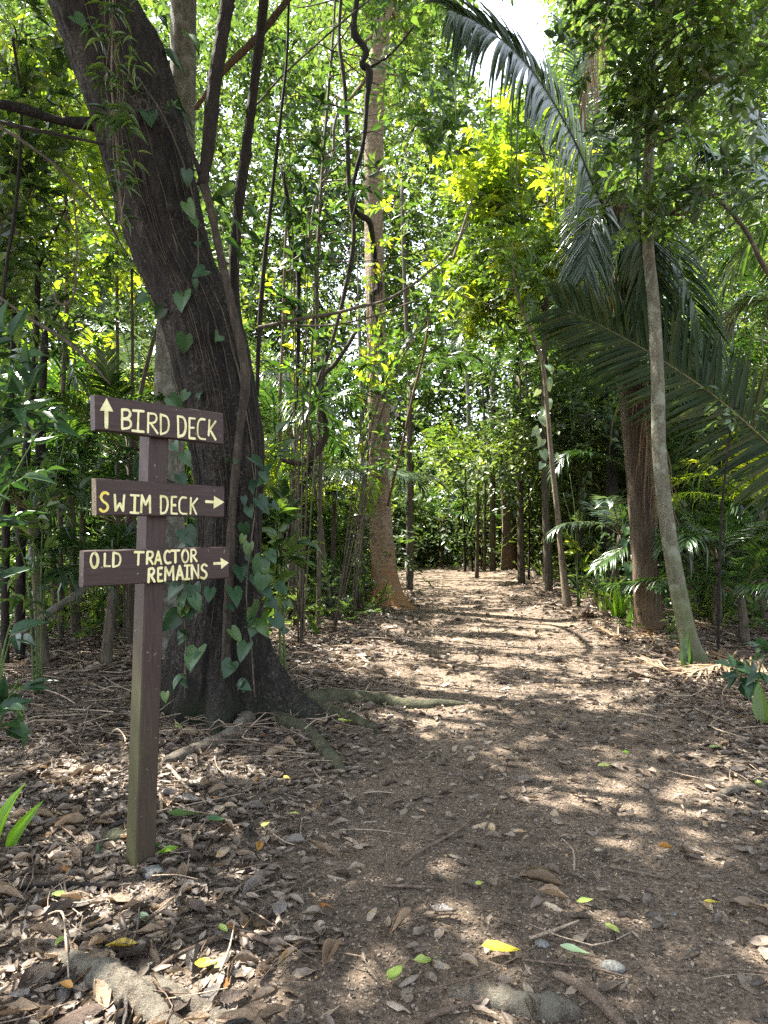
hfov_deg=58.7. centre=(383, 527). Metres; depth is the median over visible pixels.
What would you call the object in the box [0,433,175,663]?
understorey palm
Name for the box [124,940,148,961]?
fallen leaf
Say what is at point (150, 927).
fallen leaf
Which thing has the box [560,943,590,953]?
fallen leaf
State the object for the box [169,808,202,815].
fallen leaf
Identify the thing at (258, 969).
fallen leaf
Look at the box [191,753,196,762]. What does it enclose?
fallen leaf
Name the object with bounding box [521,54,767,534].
feather palm
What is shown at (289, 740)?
fallen leaf
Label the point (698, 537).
understorey palm
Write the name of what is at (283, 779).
fallen stick
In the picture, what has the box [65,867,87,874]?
fallen leaf
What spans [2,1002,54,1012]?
fallen leaf
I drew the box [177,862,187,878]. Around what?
fallen leaf
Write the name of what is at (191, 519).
understorey palm
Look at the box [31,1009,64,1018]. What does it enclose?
fallen leaf
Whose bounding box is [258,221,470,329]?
liana
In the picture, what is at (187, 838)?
fallen leaf
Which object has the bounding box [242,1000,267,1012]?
fallen leaf
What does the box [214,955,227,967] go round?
fallen leaf
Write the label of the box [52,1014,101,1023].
fallen leaf
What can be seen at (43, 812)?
fallen leaf
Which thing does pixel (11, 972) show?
fallen leaf
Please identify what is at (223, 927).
fallen leaf
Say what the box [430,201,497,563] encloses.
thin tree
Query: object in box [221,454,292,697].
climbing vine
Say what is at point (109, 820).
fallen leaf
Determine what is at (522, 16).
sky
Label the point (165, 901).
fallen leaf
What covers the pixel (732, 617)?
fallen frond
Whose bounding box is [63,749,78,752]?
fallen leaf
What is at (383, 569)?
buttressed tree
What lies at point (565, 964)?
fallen stick
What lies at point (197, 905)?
fallen leaf
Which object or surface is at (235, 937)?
fallen leaf
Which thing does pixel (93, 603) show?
undergrowth
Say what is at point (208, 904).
fallen leaf
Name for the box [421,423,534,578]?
understorey palm
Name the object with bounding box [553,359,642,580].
thin tree
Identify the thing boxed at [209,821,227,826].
fallen leaf
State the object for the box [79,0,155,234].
tufted vine
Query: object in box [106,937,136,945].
fallen leaf
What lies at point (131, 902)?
fallen leaf
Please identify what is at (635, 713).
fallen stick
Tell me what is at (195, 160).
liana
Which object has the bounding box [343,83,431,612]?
leafy sapling
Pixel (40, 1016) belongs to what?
fallen leaf
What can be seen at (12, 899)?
fallen leaf
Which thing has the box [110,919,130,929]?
fallen leaf
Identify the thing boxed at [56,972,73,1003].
fallen leaf
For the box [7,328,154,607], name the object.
understorey palm
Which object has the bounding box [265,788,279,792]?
fallen leaf
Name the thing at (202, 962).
fallen leaf
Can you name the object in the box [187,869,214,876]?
fallen leaf
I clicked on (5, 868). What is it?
fallen leaf
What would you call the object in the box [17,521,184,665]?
understorey palm
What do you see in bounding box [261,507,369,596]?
understorey palm
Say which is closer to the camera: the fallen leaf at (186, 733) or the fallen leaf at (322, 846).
the fallen leaf at (322, 846)
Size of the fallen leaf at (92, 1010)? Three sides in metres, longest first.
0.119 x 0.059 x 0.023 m
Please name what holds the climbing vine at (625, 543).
attached to the tall palm at (476, 35)
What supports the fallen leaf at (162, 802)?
on the ground
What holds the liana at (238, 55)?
hanging from the leaning tree at (212, 694)
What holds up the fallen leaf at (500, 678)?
on the ground
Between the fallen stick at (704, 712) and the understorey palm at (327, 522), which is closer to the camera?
the fallen stick at (704, 712)
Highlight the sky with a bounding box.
[16,0,767,457]
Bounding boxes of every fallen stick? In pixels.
[7,758,55,783]
[18,881,118,889]
[50,770,118,775]
[157,783,221,785]
[160,757,192,791]
[211,765,364,786]
[362,616,403,624]
[383,884,444,888]
[400,808,486,864]
[414,998,484,1023]
[522,959,633,979]
[529,919,579,939]
[595,708,674,721]
[609,865,674,880]
[611,896,639,900]
[687,704,751,733]
[707,700,767,702]
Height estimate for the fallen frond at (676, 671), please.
0.390 m
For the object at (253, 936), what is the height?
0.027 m
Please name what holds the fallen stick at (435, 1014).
on the ground
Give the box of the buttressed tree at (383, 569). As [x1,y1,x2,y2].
[158,0,513,608]
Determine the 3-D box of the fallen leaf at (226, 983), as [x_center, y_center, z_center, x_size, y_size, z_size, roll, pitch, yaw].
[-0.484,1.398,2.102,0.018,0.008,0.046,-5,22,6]
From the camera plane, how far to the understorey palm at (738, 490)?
9.77 m
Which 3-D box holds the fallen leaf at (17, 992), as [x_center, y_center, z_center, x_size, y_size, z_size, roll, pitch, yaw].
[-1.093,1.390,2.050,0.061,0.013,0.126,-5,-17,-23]
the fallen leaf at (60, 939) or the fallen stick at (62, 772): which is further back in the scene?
the fallen stick at (62, 772)
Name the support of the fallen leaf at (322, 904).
on the ground
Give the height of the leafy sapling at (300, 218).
7.043 m
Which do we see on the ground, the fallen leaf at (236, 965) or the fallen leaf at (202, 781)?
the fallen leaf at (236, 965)
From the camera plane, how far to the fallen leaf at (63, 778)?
3.67 m
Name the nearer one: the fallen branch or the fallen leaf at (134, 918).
the fallen leaf at (134, 918)
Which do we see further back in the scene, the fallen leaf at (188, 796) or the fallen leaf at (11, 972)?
the fallen leaf at (188, 796)
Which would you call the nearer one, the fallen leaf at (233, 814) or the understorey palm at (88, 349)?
the fallen leaf at (233, 814)
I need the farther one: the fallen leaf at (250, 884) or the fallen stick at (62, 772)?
the fallen stick at (62, 772)
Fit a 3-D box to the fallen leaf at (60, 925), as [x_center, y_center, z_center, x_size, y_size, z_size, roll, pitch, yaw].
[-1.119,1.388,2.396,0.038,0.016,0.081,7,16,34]
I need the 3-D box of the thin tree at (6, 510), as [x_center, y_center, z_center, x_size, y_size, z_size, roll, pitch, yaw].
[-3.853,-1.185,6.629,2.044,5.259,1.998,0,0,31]
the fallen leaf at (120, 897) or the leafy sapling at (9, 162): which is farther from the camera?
the leafy sapling at (9, 162)
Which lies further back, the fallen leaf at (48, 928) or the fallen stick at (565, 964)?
the fallen leaf at (48, 928)
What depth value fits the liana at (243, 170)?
5.96 m
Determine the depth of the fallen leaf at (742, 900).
2.48 m
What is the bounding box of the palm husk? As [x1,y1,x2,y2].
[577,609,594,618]
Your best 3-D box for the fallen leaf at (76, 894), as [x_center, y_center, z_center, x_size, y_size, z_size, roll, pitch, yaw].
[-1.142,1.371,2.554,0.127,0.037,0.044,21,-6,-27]
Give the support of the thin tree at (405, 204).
on the ground
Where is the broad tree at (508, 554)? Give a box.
[473,384,527,569]
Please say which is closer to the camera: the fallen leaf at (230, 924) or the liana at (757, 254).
the fallen leaf at (230, 924)
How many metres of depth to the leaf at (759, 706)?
4.78 m
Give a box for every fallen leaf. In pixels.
[0,865,12,870]
[0,881,25,900]
[0,964,20,975]
[0,996,39,1015]
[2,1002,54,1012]
[4,894,28,901]
[8,986,30,996]
[10,808,25,817]
[18,798,33,803]
[18,956,57,988]
[20,920,25,932]
[24,807,55,817]
[26,823,40,830]
[26,849,35,860]
[26,854,40,865]
[28,922,64,939]
[28,937,37,956]
[28,953,49,961]
[30,815,44,824]
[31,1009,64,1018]
[32,893,39,904]
[36,1005,52,1020]
[41,898,75,921]
[45,772,62,778]
[45,952,61,962]
[52,890,67,895]
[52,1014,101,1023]
[53,776,73,784]
[53,858,72,866]
[54,792,68,801]
[55,812,89,825]
[55,936,64,944]
[56,875,74,883]
[56,915,75,929]
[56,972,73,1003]
[59,866,70,870]
[59,979,73,987]
[60,889,93,900]
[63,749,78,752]
[64,936,77,951]
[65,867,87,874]
[69,1004,106,1016]
[70,950,100,977]
[71,846,81,860]
[71,898,90,906]
[73,804,81,812]
[73,950,109,982]
[73,981,84,1001]
[74,936,89,943]
[79,763,94,778]
[86,801,93,811]
[87,766,105,772]
[88,934,108,946]
[92,809,106,820]
[92,811,118,824]
[93,977,111,1010]
[96,818,114,822]
[96,842,162,852]
[97,917,111,927]
[103,810,126,819]
[104,893,129,901]
[106,759,119,763]
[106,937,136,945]
[108,819,126,829]
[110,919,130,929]
[113,742,123,747]
[114,721,129,728]
[114,943,144,955]
[116,996,127,1023]
[117,898,141,909]
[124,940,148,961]
[131,914,141,929]
[133,1013,141,1023]
[134,923,160,933]
[137,911,148,920]
[140,902,161,910]
[146,1011,183,1023]
[149,938,159,964]
[150,974,159,989]
[151,897,173,913]
[156,920,164,925]
[157,845,177,853]
[159,793,164,813]
[162,788,179,794]
[163,758,175,764]
[164,796,173,805]
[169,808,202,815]
[169,999,189,1011]
[171,891,185,904]
[174,898,180,908]
[175,794,199,799]
[177,727,200,735]
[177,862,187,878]
[178,878,195,883]
[180,832,193,848]
[181,847,202,857]
[183,1009,210,1020]
[185,943,199,971]
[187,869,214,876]
[189,823,194,832]
[189,899,209,913]
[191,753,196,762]
[192,882,206,893]
[193,835,210,840]
[195,957,217,966]
[200,777,209,786]
[202,845,221,853]
[202,981,219,1000]
[204,901,212,907]
[207,815,227,820]
[208,783,227,793]
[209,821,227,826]
[212,1000,229,1008]
[214,930,237,940]
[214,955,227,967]
[214,1007,265,1023]
[215,987,248,1002]
[218,924,227,931]
[223,975,228,989]
[224,960,240,978]
[224,1017,252,1023]
[227,811,243,818]
[228,922,238,932]
[231,849,254,854]
[231,905,251,921]
[240,800,266,808]
[240,914,251,927]
[241,876,265,895]
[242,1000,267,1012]
[246,819,258,837]
[251,1003,286,1021]
[256,841,263,849]
[256,961,269,975]
[265,745,288,756]
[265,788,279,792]
[272,899,286,915]
[284,736,295,746]
[284,935,318,940]
[285,833,305,842]
[309,839,331,853]
[318,902,333,909]
[322,938,341,966]
[345,766,358,769]
[387,964,401,979]
[390,907,410,933]
[414,954,437,962]
[431,904,458,911]
[482,940,520,951]
[495,677,510,680]
[523,865,564,885]
[539,884,567,898]
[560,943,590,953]
[577,897,593,902]
[598,763,610,765]
[605,923,619,932]
[658,842,672,847]
[704,899,720,901]
[733,896,767,907]
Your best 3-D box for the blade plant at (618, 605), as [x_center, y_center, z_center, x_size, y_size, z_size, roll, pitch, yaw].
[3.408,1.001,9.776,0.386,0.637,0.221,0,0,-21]
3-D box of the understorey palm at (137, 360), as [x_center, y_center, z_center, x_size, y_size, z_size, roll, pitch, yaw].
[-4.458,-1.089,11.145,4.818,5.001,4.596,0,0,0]
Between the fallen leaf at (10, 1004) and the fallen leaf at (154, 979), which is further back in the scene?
the fallen leaf at (154, 979)
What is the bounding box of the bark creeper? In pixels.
[59,0,262,678]
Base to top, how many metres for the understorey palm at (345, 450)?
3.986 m
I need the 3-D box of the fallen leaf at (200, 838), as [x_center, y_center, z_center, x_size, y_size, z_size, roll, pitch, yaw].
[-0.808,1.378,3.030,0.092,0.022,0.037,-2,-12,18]
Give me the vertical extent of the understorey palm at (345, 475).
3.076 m
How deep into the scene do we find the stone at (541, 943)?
2.28 m
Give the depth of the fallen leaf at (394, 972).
2.11 m
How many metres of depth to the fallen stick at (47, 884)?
2.65 m
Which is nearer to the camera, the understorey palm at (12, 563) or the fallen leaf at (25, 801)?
the fallen leaf at (25, 801)
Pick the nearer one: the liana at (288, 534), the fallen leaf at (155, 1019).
the fallen leaf at (155, 1019)
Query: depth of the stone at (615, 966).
2.15 m
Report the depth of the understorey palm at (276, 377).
12.85 m
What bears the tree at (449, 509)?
on the ground
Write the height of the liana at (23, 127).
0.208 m
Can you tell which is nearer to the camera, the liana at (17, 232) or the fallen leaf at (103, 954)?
the fallen leaf at (103, 954)
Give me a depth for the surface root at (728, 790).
3.61 m
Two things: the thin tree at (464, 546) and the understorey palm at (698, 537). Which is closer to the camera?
the understorey palm at (698, 537)
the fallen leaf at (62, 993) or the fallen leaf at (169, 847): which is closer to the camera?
the fallen leaf at (62, 993)
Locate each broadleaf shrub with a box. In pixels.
[0,298,81,585]
[0,442,102,694]
[0,614,57,748]
[712,637,767,700]
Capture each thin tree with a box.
[0,147,105,663]
[0,245,138,648]
[1,79,125,660]
[47,87,119,633]
[74,224,154,647]
[123,323,156,636]
[271,319,357,616]
[278,192,314,613]
[319,162,437,586]
[354,124,447,577]
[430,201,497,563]
[450,435,466,571]
[462,330,507,570]
[464,425,473,571]
[483,326,529,579]
[532,414,603,581]
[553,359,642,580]
[692,385,767,651]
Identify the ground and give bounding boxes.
[0,547,767,1023]
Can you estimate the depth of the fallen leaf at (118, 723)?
4.68 m
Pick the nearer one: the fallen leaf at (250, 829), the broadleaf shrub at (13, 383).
the fallen leaf at (250, 829)
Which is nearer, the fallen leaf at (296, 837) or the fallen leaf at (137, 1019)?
the fallen leaf at (137, 1019)
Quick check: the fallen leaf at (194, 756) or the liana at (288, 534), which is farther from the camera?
the liana at (288, 534)
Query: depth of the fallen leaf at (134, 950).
2.22 m
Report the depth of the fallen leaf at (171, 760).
3.96 m
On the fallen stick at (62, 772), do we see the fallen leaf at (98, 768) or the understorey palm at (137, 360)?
the fallen leaf at (98, 768)
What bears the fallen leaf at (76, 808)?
on the leaf litter at (56, 973)
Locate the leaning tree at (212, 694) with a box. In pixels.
[0,0,512,780]
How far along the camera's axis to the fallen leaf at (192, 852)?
2.88 m
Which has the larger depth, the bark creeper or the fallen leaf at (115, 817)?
the bark creeper
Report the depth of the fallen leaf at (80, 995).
2.04 m
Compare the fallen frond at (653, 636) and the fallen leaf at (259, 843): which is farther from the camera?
the fallen frond at (653, 636)
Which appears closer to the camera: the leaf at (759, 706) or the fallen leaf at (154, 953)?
the fallen leaf at (154, 953)
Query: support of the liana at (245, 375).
hanging from the leaning tree at (212, 694)
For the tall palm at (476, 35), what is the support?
on the ground
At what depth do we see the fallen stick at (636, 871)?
2.73 m
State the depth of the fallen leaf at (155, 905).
2.50 m
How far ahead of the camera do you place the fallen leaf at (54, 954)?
2.20 m
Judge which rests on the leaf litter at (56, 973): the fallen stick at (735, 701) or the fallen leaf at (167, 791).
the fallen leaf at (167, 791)
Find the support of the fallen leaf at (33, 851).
on the ground
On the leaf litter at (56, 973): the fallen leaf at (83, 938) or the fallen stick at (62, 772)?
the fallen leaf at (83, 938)
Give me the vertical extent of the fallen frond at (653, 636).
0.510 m
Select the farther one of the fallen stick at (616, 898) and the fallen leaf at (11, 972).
the fallen stick at (616, 898)
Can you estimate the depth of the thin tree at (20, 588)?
6.87 m
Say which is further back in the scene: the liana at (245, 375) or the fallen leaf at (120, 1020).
the liana at (245, 375)
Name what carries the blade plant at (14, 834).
on the ground
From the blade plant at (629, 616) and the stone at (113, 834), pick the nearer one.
the stone at (113, 834)
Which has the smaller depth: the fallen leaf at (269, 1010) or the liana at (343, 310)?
the fallen leaf at (269, 1010)
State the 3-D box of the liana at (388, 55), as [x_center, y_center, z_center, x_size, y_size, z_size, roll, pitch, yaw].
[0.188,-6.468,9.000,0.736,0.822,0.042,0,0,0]
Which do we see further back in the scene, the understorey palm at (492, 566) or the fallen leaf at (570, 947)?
the understorey palm at (492, 566)
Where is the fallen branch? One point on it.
(62, 603)
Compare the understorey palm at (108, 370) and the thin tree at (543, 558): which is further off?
the thin tree at (543, 558)
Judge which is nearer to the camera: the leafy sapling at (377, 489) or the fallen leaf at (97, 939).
the fallen leaf at (97, 939)
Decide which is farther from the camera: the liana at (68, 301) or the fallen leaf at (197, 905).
the liana at (68, 301)
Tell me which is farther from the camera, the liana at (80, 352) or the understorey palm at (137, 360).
the understorey palm at (137, 360)
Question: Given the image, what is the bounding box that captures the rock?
[447,980,582,1023]
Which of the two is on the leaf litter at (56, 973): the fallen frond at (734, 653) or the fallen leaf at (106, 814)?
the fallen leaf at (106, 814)
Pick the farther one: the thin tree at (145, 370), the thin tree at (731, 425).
the thin tree at (145, 370)
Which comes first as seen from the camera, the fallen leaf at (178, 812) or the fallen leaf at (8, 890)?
the fallen leaf at (8, 890)
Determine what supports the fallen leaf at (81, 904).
on the leaf litter at (56, 973)
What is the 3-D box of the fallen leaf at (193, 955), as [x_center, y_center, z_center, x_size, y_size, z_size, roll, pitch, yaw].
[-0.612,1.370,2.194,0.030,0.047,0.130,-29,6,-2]
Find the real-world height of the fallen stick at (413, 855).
0.019 m
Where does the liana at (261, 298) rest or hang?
hanging from the leaning tree at (212, 694)
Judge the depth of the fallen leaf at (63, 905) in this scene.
2.47 m
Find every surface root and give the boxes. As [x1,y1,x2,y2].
[43,947,228,1023]
[50,949,120,961]
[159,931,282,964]
[552,969,625,1023]
[713,779,767,797]
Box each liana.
[0,37,22,326]
[0,120,102,144]
[0,125,128,256]
[0,297,110,384]
[1,157,52,294]
[53,192,77,305]
[153,57,201,173]
[172,233,177,251]
[193,0,291,109]
[196,170,250,674]
[197,0,234,185]
[229,0,268,317]
[255,3,289,396]
[257,0,369,105]
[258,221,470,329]
[280,165,300,409]
[280,332,356,464]
[284,440,319,551]
[288,295,447,326]
[303,113,338,249]
[305,0,355,457]
[350,0,400,420]
[371,11,422,67]
[387,313,430,505]
[452,198,472,259]
[679,172,767,276]
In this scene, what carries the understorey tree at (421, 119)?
on the ground
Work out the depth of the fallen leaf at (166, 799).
3.40 m
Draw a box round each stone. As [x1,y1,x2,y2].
[102,827,125,841]
[143,865,164,880]
[535,939,549,948]
[600,960,625,973]
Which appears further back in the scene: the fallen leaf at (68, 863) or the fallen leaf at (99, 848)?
the fallen leaf at (99, 848)
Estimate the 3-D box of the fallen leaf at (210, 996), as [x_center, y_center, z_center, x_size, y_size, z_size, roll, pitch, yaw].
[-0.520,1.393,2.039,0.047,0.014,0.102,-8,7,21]
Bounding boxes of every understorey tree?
[0,4,143,640]
[245,0,484,625]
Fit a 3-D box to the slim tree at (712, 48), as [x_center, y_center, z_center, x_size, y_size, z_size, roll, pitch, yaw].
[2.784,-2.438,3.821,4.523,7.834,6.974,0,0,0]
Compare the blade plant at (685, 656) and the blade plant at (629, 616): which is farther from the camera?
the blade plant at (629, 616)
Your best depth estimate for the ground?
3.05 m
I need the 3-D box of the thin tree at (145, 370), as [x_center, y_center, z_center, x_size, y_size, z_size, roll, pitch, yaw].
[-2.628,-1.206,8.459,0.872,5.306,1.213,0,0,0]
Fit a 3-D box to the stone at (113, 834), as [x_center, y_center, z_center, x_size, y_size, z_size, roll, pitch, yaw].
[-1.206,1.382,3.066,0.110,0.063,0.106,0,0,0]
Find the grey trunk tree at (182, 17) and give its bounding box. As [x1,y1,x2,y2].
[153,0,207,657]
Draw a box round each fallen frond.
[592,621,677,642]
[633,646,761,679]
[634,615,735,641]
[699,600,767,625]
[704,649,766,672]
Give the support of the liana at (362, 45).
hanging from the understorey tree at (421, 119)
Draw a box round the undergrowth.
[0,434,767,641]
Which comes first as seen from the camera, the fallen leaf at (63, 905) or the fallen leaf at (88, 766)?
the fallen leaf at (63, 905)
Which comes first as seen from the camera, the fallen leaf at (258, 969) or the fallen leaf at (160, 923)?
the fallen leaf at (258, 969)
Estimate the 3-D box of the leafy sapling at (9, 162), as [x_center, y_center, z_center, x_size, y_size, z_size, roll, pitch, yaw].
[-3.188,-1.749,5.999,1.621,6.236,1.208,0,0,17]
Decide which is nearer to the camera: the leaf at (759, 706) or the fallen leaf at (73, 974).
the fallen leaf at (73, 974)
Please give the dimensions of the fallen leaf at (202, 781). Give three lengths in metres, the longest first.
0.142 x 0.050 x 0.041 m
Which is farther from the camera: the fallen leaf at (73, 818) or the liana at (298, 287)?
the liana at (298, 287)
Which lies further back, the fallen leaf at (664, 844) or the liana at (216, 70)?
the liana at (216, 70)
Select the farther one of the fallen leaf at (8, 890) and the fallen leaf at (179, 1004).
the fallen leaf at (8, 890)
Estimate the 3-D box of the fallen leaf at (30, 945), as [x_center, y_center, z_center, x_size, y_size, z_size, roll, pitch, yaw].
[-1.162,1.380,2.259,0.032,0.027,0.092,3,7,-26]
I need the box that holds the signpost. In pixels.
[79,395,228,868]
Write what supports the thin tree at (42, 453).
on the ground
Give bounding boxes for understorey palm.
[0,354,152,561]
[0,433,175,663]
[0,557,104,600]
[1,320,269,531]
[1,454,195,606]
[2,399,193,637]
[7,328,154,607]
[12,462,136,630]
[13,344,191,643]
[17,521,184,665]
[103,364,356,452]
[190,438,378,571]
[254,356,415,619]
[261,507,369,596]
[264,432,453,595]
[307,321,484,588]
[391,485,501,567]
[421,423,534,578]
[429,331,586,570]
[431,316,595,583]
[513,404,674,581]
[544,419,725,497]
[545,494,707,602]
[587,504,767,612]
[593,538,767,643]
[644,240,767,366]
[649,497,767,633]
[669,431,767,618]
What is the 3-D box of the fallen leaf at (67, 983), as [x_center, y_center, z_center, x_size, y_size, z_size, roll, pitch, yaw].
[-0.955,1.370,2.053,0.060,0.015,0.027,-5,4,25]
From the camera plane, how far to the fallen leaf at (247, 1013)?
1.92 m
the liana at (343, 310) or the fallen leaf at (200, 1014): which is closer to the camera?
the fallen leaf at (200, 1014)
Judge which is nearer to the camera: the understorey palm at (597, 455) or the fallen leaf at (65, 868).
the fallen leaf at (65, 868)
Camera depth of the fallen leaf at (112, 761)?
3.95 m
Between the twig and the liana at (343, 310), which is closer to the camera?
the twig
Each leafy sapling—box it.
[0,0,102,494]
[256,258,327,626]
[259,32,398,646]
[261,412,323,670]
[331,223,516,635]
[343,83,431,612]
[350,350,411,621]
[563,478,597,605]
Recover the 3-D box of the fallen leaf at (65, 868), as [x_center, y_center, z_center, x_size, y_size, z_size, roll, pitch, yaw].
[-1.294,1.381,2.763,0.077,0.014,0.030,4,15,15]
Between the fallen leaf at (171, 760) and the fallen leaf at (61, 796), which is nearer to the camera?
the fallen leaf at (61, 796)
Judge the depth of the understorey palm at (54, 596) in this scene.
8.85 m
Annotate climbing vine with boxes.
[68,11,224,355]
[158,15,264,268]
[160,389,215,703]
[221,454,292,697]
[531,358,559,470]
[615,509,632,607]
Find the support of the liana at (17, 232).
attached to the thin tree at (20, 588)
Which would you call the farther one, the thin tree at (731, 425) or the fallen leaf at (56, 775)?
the thin tree at (731, 425)
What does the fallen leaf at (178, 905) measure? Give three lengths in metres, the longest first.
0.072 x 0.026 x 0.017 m
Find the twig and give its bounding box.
[38,910,68,976]
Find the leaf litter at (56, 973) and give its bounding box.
[0,563,767,1023]
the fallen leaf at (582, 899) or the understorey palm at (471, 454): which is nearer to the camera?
the fallen leaf at (582, 899)
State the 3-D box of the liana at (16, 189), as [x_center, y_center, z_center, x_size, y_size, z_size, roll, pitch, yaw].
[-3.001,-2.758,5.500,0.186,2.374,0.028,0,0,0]
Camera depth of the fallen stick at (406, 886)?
2.64 m
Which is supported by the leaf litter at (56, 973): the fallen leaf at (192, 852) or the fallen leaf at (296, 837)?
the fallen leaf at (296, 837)
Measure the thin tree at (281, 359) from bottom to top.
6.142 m
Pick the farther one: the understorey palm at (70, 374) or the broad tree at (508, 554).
the broad tree at (508, 554)
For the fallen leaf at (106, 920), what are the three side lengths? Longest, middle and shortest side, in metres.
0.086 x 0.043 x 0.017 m
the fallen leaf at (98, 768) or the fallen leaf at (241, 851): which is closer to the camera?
the fallen leaf at (241, 851)
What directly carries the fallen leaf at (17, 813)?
on the ground
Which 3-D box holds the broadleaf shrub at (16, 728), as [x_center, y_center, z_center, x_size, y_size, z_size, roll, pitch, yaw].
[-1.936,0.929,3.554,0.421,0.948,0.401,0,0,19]
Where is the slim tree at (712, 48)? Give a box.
[543,0,767,663]
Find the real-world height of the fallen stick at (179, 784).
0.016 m
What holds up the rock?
on the ground
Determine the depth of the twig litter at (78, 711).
4.77 m
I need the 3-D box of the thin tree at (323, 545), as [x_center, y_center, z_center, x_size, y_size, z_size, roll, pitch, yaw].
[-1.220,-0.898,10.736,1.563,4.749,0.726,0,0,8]
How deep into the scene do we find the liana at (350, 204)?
8.48 m
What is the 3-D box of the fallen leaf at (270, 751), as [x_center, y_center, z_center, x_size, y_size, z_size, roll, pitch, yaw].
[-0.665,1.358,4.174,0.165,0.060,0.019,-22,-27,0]
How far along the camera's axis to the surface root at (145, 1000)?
2.03 m
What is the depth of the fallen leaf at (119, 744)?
4.29 m
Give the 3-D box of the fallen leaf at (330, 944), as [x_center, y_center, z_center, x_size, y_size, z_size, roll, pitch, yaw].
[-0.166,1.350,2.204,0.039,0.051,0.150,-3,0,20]
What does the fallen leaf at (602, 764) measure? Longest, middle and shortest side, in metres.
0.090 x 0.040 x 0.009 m
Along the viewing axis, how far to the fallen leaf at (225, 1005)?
2.00 m
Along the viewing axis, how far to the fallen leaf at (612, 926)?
2.34 m
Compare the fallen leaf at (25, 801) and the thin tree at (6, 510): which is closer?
the fallen leaf at (25, 801)
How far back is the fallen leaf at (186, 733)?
4.53 m
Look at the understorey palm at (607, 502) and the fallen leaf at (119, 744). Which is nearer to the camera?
the fallen leaf at (119, 744)
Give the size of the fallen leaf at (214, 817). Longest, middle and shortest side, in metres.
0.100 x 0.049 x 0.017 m
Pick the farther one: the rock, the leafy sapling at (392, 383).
the leafy sapling at (392, 383)
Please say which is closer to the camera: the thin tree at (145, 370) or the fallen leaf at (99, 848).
the fallen leaf at (99, 848)
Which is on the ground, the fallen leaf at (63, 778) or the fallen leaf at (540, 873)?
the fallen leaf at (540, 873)
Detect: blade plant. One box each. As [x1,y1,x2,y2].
[0,782,42,848]
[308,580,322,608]
[582,570,600,585]
[608,576,632,618]
[626,605,633,628]
[679,633,692,666]
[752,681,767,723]
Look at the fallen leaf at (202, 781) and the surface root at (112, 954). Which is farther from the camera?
the fallen leaf at (202, 781)
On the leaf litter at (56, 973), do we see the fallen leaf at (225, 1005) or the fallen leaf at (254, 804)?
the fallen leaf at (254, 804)
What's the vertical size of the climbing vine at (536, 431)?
2.287 m
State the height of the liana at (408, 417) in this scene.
2.942 m
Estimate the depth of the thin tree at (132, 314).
7.59 m
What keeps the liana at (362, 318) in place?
hanging from the leaning tree at (212, 694)
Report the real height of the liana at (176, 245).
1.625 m
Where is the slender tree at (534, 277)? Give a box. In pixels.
[473,210,571,606]
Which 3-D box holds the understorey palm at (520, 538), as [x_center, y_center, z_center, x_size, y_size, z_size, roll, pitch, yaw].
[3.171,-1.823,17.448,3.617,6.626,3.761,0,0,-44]
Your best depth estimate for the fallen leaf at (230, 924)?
2.36 m
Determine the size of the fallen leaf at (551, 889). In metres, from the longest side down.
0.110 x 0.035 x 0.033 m
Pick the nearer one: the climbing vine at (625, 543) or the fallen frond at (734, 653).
the fallen frond at (734, 653)
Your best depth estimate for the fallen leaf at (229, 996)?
2.02 m
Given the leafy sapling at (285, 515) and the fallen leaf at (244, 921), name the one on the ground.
the leafy sapling at (285, 515)
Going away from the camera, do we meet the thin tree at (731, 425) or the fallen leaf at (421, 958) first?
the fallen leaf at (421, 958)
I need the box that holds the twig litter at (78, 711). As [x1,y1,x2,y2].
[0,593,767,1023]
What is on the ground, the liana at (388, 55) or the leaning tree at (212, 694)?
the leaning tree at (212, 694)
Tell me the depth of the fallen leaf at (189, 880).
2.66 m
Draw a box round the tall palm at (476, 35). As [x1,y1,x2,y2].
[417,0,741,632]
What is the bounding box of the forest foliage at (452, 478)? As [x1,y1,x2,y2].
[0,0,767,592]
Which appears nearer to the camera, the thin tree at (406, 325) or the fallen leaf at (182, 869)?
the fallen leaf at (182, 869)
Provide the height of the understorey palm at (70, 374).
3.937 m
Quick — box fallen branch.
[11,587,89,635]
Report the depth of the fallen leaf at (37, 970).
2.11 m
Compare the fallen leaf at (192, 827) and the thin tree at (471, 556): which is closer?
the fallen leaf at (192, 827)
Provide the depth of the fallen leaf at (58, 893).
2.58 m
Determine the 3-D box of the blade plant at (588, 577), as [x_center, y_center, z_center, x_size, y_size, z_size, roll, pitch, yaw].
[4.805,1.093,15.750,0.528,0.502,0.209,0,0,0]
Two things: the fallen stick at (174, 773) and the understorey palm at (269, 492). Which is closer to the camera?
the fallen stick at (174, 773)
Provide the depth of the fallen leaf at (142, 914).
2.42 m
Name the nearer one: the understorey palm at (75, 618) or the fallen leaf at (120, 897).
the fallen leaf at (120, 897)
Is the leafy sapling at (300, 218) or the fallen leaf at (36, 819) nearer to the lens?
the fallen leaf at (36, 819)
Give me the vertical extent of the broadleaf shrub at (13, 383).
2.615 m
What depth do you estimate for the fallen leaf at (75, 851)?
2.87 m
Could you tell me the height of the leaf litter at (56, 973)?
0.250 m
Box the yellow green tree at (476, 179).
[420,80,609,591]
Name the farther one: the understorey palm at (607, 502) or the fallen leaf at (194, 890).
the understorey palm at (607, 502)

